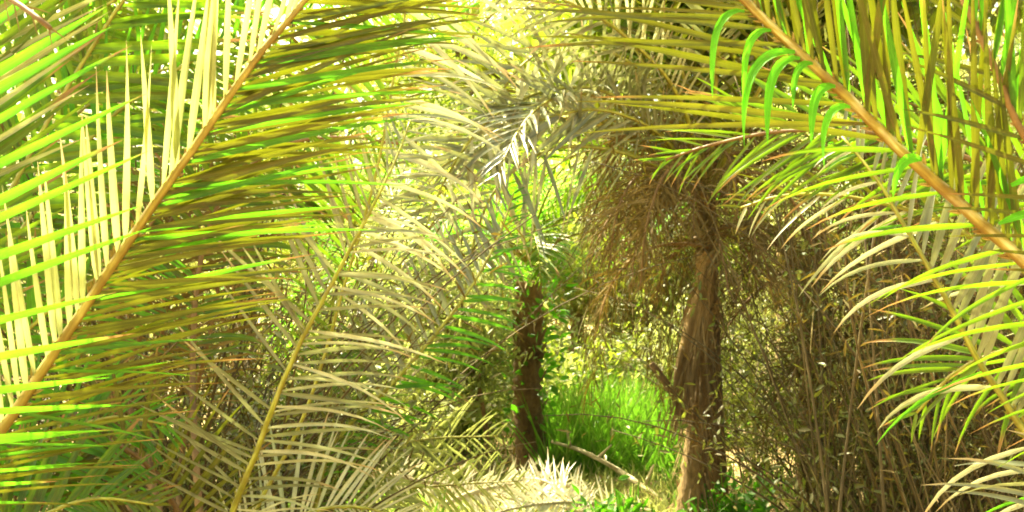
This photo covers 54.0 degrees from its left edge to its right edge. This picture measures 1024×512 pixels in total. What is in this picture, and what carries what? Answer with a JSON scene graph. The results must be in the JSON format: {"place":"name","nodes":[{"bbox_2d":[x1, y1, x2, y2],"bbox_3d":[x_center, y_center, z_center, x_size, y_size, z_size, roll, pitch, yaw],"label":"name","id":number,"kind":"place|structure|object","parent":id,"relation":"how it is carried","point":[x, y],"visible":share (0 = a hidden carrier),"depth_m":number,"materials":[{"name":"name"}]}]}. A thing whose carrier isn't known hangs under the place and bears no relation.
{"place":"outdoors","nodes":[
{"label":"outdoors","id":0,"kind":"place"},
{"bbox_2d":[21,356,965,511],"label":"grass","id":1,"kind":"structure","parent":0,"point":[622,452],"depth_m":9.61,"materials":[{"name":"green plant"}]},
{"bbox_2d":[0,318,1020,511],"bbox_3d":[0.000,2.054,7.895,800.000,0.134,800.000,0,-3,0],"label":"ground","id":2,"kind":"structure","parent":0,"point":[508,460],"depth_m":11.22,"materials":[{"name":"soil"}]},
{"bbox_2d":[3,94,146,236],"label":"palm tree","id":3,"kind":"object","parent":2,"relation":"on","point":[48,162],"visible":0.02,"depth_m":12.29,"materials":[{"name":"green plant"}]},
{"bbox_2d":[0,278,246,511],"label":"shrub","id":4,"kind":"object","parent":2,"relation":"on","point":[21,381],"visible":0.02,"depth_m":5.68,"materials":[{"name":"green plant"}]},
{"bbox_2d":[5,0,291,130],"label":"shade tree","id":5,"kind":"object","parent":2,"relation":"on","point":[75,57],"visible":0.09,"depth_m":6.63,"materials":[{"name":"green plant"}]},
{"bbox_2d":[1,19,343,394],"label":"broadleaf tree","id":6,"kind":"object","parent":2,"relation":"on","point":[270,94],"visible":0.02,"depth_m":19.49,"materials":[{"name":"green plant"}]},
{"bbox_2d":[0,0,363,457],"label":"palm tree","id":7,"kind":"object","parent":2,"relation":"on","point":[156,165],"visible":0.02,"depth_m":10.34,"materials":[{"name":"green plant"}]},
{"bbox_2d":[2,197,419,511],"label":"shrub","id":8,"kind":"object","parent":2,"relation":"on","point":[294,324],"visible":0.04,"depth_m":7.12,"materials":[{"name":"green plant"}]},
{"bbox_2d":[0,130,425,511],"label":"shrub","id":9,"kind":"object","parent":2,"relation":"on","point":[157,361],"visible":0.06,"depth_m":4.97,"materials":[{"name":"green plant"}]},
{"bbox_2d":[20,223,432,511],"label":"shrub","id":10,"kind":"object","parent":2,"relation":"on","point":[268,389],"visible":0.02,"depth_m":6.11,"materials":[{"name":"green plant"}]},
{"bbox_2d":[0,207,459,511],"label":"shrub","id":11,"kind":"object","parent":2,"relation":"on","point":[249,441],"visible":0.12,"depth_m":4.85,"materials":[{"name":"green plant"}]},
{"bbox_2d":[0,207,466,511],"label":"shrub","id":12,"kind":"object","parent":2,"relation":"on","point":[275,366],"visible":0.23,"depth_m":4.77,"materials":[{"name":"green plant"}]},
{"bbox_2d":[0,183,474,511],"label":"shrub","id":13,"kind":"object","parent":2,"relation":"on","point":[411,403],"visible":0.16,"depth_m":5.33,"materials":[{"name":"green plant"}]},
{"bbox_2d":[55,65,426,445],"bbox_3d":[-3.222,0.061,11.824,4.173,4.445,3.948,1,-4,-23],"label":"palm tree","id":14,"kind":"object","parent":2,"relation":"on","point":[366,188],"visible":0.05,"depth_m":11.49,"materials":[{"name":"green plant"}]},
{"bbox_2d":[0,0,537,511],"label":"palm tree","id":15,"kind":"object","parent":2,"relation":"on","point":[240,490],"visible":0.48,"depth_m":3.54,"materials":[{"name":"green plant"}]},
{"bbox_2d":[0,0,543,511],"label":"palm tree","id":16,"kind":"object","parent":2,"relation":"on","point":[108,122],"visible":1,"depth_m":2.05,"materials":[{"name":"green plant"}]},
{"bbox_2d":[13,207,542,511],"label":"shrub","id":17,"kind":"object","parent":2,"relation":"on","point":[458,376],"visible":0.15,"depth_m":5.53,"materials":[{"name":"green plant"}]},
{"bbox_2d":[0,17,606,511],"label":"shrub","id":18,"kind":"object","parent":2,"relation":"on","point":[308,391],"visible":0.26,"depth_m":4.96,"materials":[{"name":"green leaf"}]},
{"bbox_2d":[249,129,393,380],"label":"palm tree","id":19,"kind":"object","parent":2,"relation":"on","point":[334,170],"visible":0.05,"depth_m":19.93,"materials":[{"name":"green plant"}]},
{"bbox_2d":[11,119,701,509],"bbox_3d":[-1.486,0.569,6.640,4.483,3.217,4.165,3,-4,-39],"label":"shrub","id":20,"kind":"object","parent":2,"relation":"on","point":[369,319],"visible":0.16,"depth_m":6.30,"materials":[{"name":"green plant"}]},
{"bbox_2d":[173,164,543,444],"bbox_3d":[-1.914,0.571,13.086,4.272,3.938,4.057,-2,-4,31],"label":"palm tree","id":21,"kind":"object","parent":2,"relation":"on","point":[366,236],"visible":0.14,"depth_m":12.82,"materials":[{"name":"green plant"}]},
{"bbox_2d":[258,58,459,328],"bbox_3d":[-3.150,-0.780,22.385,7.042,7.345,7.460,0,-3,0],"label":"broadleaf tree","id":22,"kind":"object","parent":2,"relation":"on","point":[381,162],"visible":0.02,"depth_m":21.80,"materials":[{"name":"green plant"}]},
{"bbox_2d":[204,179,536,511],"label":"palm tree","id":23,"kind":"object","parent":2,"relation":"on","point":[423,384],"visible":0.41,"depth_m":5.66,"materials":[{"name":"green plant"}]},
{"bbox_2d":[264,350,477,505],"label":"shrub","id":24,"kind":"object","parent":2,"relation":"on","point":[438,434],"visible":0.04,"depth_m":8.50,"materials":[{"name":"green plant"}]},
{"bbox_2d":[283,262,512,434],"bbox_3d":[-1.319,1.290,11.653,2.933,2.487,2.686,1,-3,-16],"label":"shrub","id":25,"kind":"object","parent":2,"relation":"on","point":[307,295],"visible":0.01,"depth_m":11.11,"materials":[{"name":"green plant"}]},
{"bbox_2d":[354,384,441,488],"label":"shrub","id":26,"kind":"object","parent":2,"relation":"on","point":[423,442],"visible":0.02,"depth_m":8.57,"materials":[{"name":"green plant"}]},
{"bbox_2d":[377,377,498,480],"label":"shrub","id":27,"kind":"object","parent":2,"relation":"on","point":[458,428],"visible":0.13,"depth_m":9.12,"materials":[{"name":"green plant"}]},
{"bbox_2d":[346,201,542,476],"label":"tree","id":28,"kind":"object","parent":2,"relation":"on","point":[494,355],"visible":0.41,"depth_m":9.23,"materials":[{"name":"green plant"}]},
{"bbox_2d":[287,0,601,303],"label":"broadleaf tree","id":29,"kind":"object","parent":2,"relation":"on","point":[480,94],"depth_m":29.94,"materials":[{"name":"green plant"}]},
{"bbox_2d":[300,159,589,338],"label":"palm tree","id":30,"kind":"object","parent":2,"relation":"on","point":[546,277],"visible":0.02,"depth_m":15.57,"materials":[{"name":"green plant"}]},
{"bbox_2d":[359,456,539,511],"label":"shrub","id":31,"kind":"object","parent":2,"relation":"on","point":[411,478],"visible":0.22,"depth_m":7.35,"materials":[{"name":"brown plant"}]},
{"bbox_2d":[349,269,552,473],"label":"tree","id":32,"kind":"object","parent":2,"relation":"on","point":[441,368],"visible":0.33,"depth_m":9.32,"materials":[{"name":"green plant"}]},
{"bbox_2d":[298,0,607,316],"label":"broadleaf tree","id":33,"kind":"object","parent":2,"relation":"on","point":[449,101],"visible":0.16,"depth_m":19.41,"materials":[{"name":"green plant"}]},
{"bbox_2d":[333,159,587,366],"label":"broadleaf tree","id":34,"kind":"object","parent":2,"relation":"on","point":[483,188],"visible":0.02,"depth_m":14.49,"materials":[{"name":"green plant"}]},
{"bbox_2d":[375,207,559,455],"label":"tree","id":35,"kind":"object","parent":2,"relation":"on","point":[508,367],"visible":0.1,"depth_m":10.90,"materials":[{"name":"green plant"}]},
{"bbox_2d":[346,264,590,449],"bbox_3d":[-0.889,1.236,11.891,2.458,2.502,3.446,2,-4,-29],"label":"shrub","id":36,"kind":"object","parent":2,"relation":"on","point":[570,362],"visible":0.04,"depth_m":11.16,"materials":[{"name":"green plant"}]},
{"bbox_2d":[3,376,952,511],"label":"leaf litter","id":37,"kind":"object","parent":2,"relation":"on","point":[668,507],"visible":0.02,"depth_m":9.63,"materials":[{"name":"brown plant"}]},
{"bbox_2d":[391,313,566,460],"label":"shrub","id":38,"kind":"object","parent":2,"relation":"on","point":[494,420],"visible":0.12,"depth_m":10.94,"materials":[{"name":"green plant"}]},
{"bbox_2d":[0,0,1023,373],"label":"woods","id":39,"kind":"object","parent":2,"relation":"on","point":[152,336],"visible":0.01,"depth_m":29.31,"materials":[{"name":"green plant"}]},
{"bbox_2d":[440,455,599,511],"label":"shrub","id":40,"kind":"object","parent":2,"relation":"on","point":[474,492],"visible":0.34,"depth_m":7.36,"materials":[{"name":"brown plant"}]},
{"bbox_2d":[408,77,638,363],"bbox_3d":[0.548,-1.159,26.467,9.197,8.569,9.966,0,-3,0],"label":"broadleaf tree","id":41,"kind":"object","parent":2,"relation":"on","point":[520,148],"visible":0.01,"depth_m":25.62,"materials":[{"name":"green plant"}]},
{"bbox_2d":[425,469,623,511],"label":"shrub","id":42,"kind":"object","parent":2,"relation":"on","point":[506,496],"visible":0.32,"depth_m":7.24,"materials":[{"name":"brown plant"}]},
{"bbox_2d":[374,137,682,476],"bbox_3d":[0.169,0.597,10.004,3.024,3.568,2.575,0,-3,0],"label":"palm tree","id":43,"kind":"object","parent":2,"relation":"on","point":[531,375],"visible":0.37,"depth_m":9.86,"materials":[{"name":"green plant"}]},
{"bbox_2d":[480,159,589,297],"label":"palm tree","id":44,"kind":"object","parent":2,"relation":"on","point":[563,243],"visible":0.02,"depth_m":23.66,"materials":[{"name":"green plant"}]},
{"bbox_2d":[512,451,594,511],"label":"shrub","id":45,"kind":"object","parent":2,"relation":"on","point":[546,472],"visible":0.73,"depth_m":7.35,"materials":[{"name":"white plant"}]},
{"bbox_2d":[474,473,650,511],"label":"shrub","id":46,"kind":"object","parent":2,"relation":"on","point":[544,507],"visible":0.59,"depth_m":7.05,"materials":[{"name":"brown plant"}]},
{"bbox_2d":[496,314,648,410],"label":"shrub","id":47,"kind":"object","parent":2,"relation":"on","point":[575,360],"visible":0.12,"depth_m":12.02,"materials":[{"name":"green plant"}]},
{"bbox_2d":[504,192,690,368],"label":"palm tree","id":48,"kind":"object","parent":2,"relation":"on","point":[575,307],"visible":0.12,"depth_m":17.69,"materials":[{"name":"green plant"}]},
{"bbox_2d":[551,430,657,498],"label":"fallen branch","id":49,"kind":"object","parent":2,"relation":"on","point":[606,463],"visible":0.85,"depth_m":8.91,"materials":[{"name":"brown wood"}]},
{"bbox_2d":[565,475,655,511],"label":"shrub","id":50,"kind":"object","parent":2,"relation":"on","point":[610,506],"visible":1,"depth_m":6.57,"materials":[{"name":"green plant"}]},
{"bbox_2d":[546,152,733,358],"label":"palm tree","id":51,"kind":"object","parent":2,"relation":"on","point":[597,221],"visible":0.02,"depth_m":20.10,"materials":[{"name":"green plant"}]},
{"bbox_2d":[539,158,773,372],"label":"broadleaf tree","id":52,"kind":"object","parent":2,"relation":"on","point":[571,280],"visible":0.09,"depth_m":17.19,"materials":[{"name":"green plant"}]},
{"bbox_2d":[547,285,768,400],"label":"shrub","id":53,"kind":"object","parent":2,"relation":"on","point":[566,340],"visible":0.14,"depth_m":13.22,"materials":[{"name":"green plant"}]},
{"bbox_2d":[323,0,1009,511],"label":"palm tree","id":54,"kind":"object","parent":2,"relation":"on","point":[573,104],"visible":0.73,"depth_m":6.51,"materials":[{"name":"green plant"}]},
{"bbox_2d":[410,0,1019,509],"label":"shade tree","id":55,"kind":"object","parent":2,"relation":"on","point":[570,70],"visible":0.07,"depth_m":7.88,"materials":[{"name":"green plant"}]},
{"bbox_2d":[612,284,849,443],"bbox_3d":[2.844,1.423,12.735,3.090,2.362,2.035,0,-3,0],"label":"shrub","id":56,"kind":"object","parent":2,"relation":"on","point":[749,373],"visible":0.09,"depth_m":12.44,"materials":[{"name":"green plant"}]},
{"bbox_2d":[676,468,790,511],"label":"shrub","id":57,"kind":"object","parent":2,"relation":"on","point":[748,500],"visible":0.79,"depth_m":7.03,"materials":[{"name":"green plant"}]},
{"bbox_2d":[610,276,863,488],"bbox_3d":[2.228,1.185,9.461,2.446,2.260,2.516,-3,-4,37],"label":"shrub","id":58,"kind":"object","parent":2,"relation":"on","point":[751,424],"visible":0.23,"depth_m":9.25,"materials":[{"name":"green plant"}]},
{"bbox_2d":[476,0,1023,511],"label":"shade tree","id":59,"kind":"object","parent":2,"relation":"on","point":[932,24],"visible":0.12,"depth_m":7.80,"materials":[{"name":"green plant"}]},
{"bbox_2d":[673,261,828,378],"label":"palm tree","id":60,"kind":"object","parent":2,"relation":"on","point":[738,317],"depth_m":23.84,"materials":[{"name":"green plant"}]},
{"bbox_2d":[507,0,1023,511],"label":"palm tree","id":61,"kind":"object","parent":2,"relation":"on","point":[955,186],"visible":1,"depth_m":2.06,"materials":[{"name":"green plant"}]},
{"bbox_2d":[584,67,955,362],"bbox_3d":[4.840,-1.317,19.693,6.868,8.746,8.859,-3,-4,38],"label":"broadleaf tree","id":62,"kind":"object","parent":2,"relation":"on","point":[768,296],"visible":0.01,"depth_m":19.84,"materials":[{"name":"green plant"}]},
{"bbox_2d":[544,0,1023,511],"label":"undergrowth","id":63,"kind":"object","parent":2,"relation":"on","point":[825,497],"visible":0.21,"depth_m":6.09,"materials":[{"name":"plant"}]},
{"bbox_2d":[610,92,959,439],"bbox_3d":[3.763,0.145,13.287,4.173,4.445,3.948,-3,-4,42],"label":"palm tree","id":64,"kind":"object","parent":2,"relation":"on","point":[771,216],"visible":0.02,"depth_m":12.92,"materials":[{"name":"brown plant"}]},
{"bbox_2d":[627,212,969,475],"bbox_3d":[3.111,0.936,9.995,3.928,2.818,3.649,-1,-3,10],"label":"shrub","id":65,"kind":"object","parent":2,"relation":"on","point":[777,345],"visible":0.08,"depth_m":9.95,"materials":[{"name":"green plant"}]},
{"bbox_2d":[603,170,1010,511],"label":"shrub","id":66,"kind":"object","parent":2,"relation":"on","point":[787,479],"visible":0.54,"depth_m":6.31,"materials":[{"name":"green plant"}]},
{"bbox_2d":[720,194,936,511],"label":"palm tree","id":67,"kind":"object","parent":2,"relation":"on","point":[732,313],"visible":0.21,"depth_m":8.13,"materials":[{"name":"brown plant"}]},
{"bbox_2d":[642,152,1023,511],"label":"shrub","id":68,"kind":"object","parent":2,"relation":"on","point":[984,431],"visible":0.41,"depth_m":5.26,"materials":[{"name":"brown plant"}]},
{"bbox_2d":[723,279,963,511],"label":"shrub","id":69,"kind":"object","parent":2,"relation":"on","point":[775,456],"visible":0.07,"depth_m":8.30,"materials":[{"name":"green plant"}]},
{"bbox_2d":[671,167,1019,506],"bbox_3d":[3.115,0.731,7.830,4.184,3.002,3.887,-2,-4,33],"label":"shrub","id":70,"kind":"object","parent":2,"relation":"on","point":[752,353],"visible":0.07,"depth_m":7.33,"materials":[{"name":"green plant"}]},
{"bbox_2d":[765,279,970,436],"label":"shrub","id":71,"kind":"object","parent":2,"relation":"on","point":[796,344],"visible":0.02,"depth_m":12.45,"materials":[{"name":"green plant"}]},
{"bbox_2d":[718,271,1023,511],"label":"shrub","id":72,"kind":"object","parent":2,"relation":"on","point":[913,453],"visible":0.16,"depth_m":6.11,"materials":[{"name":"brown plant"}]},
{"bbox_2d":[721,11,1023,335],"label":"palm tree","id":73,"kind":"object","parent":2,"relation":"on","point":[942,50],"visible":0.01,"depth_m":11.91,"materials":[{"name":"green plant"}]},
{"bbox_2d":[733,2,1021,307],"bbox_3d":[7.367,-1.417,17.739,8.131,8.084,7.900,0,-3,0],"label":"broadleaf tree","id":74,"kind":"object","parent":2,"relation":"on","point":[841,117],"visible":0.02,"depth_m":17.27,"materials":[{"name":"green plant"}]},
{"bbox_2d":[734,199,1023,495],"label":"shrub","id":75,"kind":"object","parent":2,"relation":"on","point":[772,356],"visible":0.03,"depth_m":7.63,"materials":[{"name":"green plant"}]},
{"bbox_2d":[741,231,1019,511],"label":"palm tree","id":76,"kind":"object","parent":2,"relation":"on","point":[889,256],"visible":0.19,"depth_m":6.73,"materials":[{"name":"green plant"}]},
{"bbox_2d":[754,264,1017,480],"bbox_3d":[4.100,1.004,9.815,2.961,2.737,3.047,0,-3,-3],"label":"shrub","id":77,"kind":"object","parent":2,"relation":"on","point":[860,353],"visible":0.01,"depth_m":9.79,"materials":[{"name":"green plant"}]},
{"bbox_2d":[757,190,1023,508],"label":"shrub","id":78,"kind":"object","parent":2,"relation":"on","point":[805,402],"visible":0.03,"depth_m":6.56,"materials":[{"name":"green plant"}]},
{"bbox_2d":[794,253,1023,511],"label":"palm tree","id":79,"kind":"object","parent":2,"relation":"on","point":[996,366],"visible":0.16,"depth_m":5.95,"materials":[{"name":"green plant"}]},
{"bbox_2d":[888,64,1023,361],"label":"palm tree","id":80,"kind":"object","parent":2,"relation":"on","point":[964,163],"visible":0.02,"depth_m":11.39,"materials":[{"name":"green plant"}]},
{"bbox_2d":[2,0,1022,317],"label":"sky","id":81,"kind":"structure","parent":0,"point":[275,11],"materials":[{"name":"white"}]}
]}

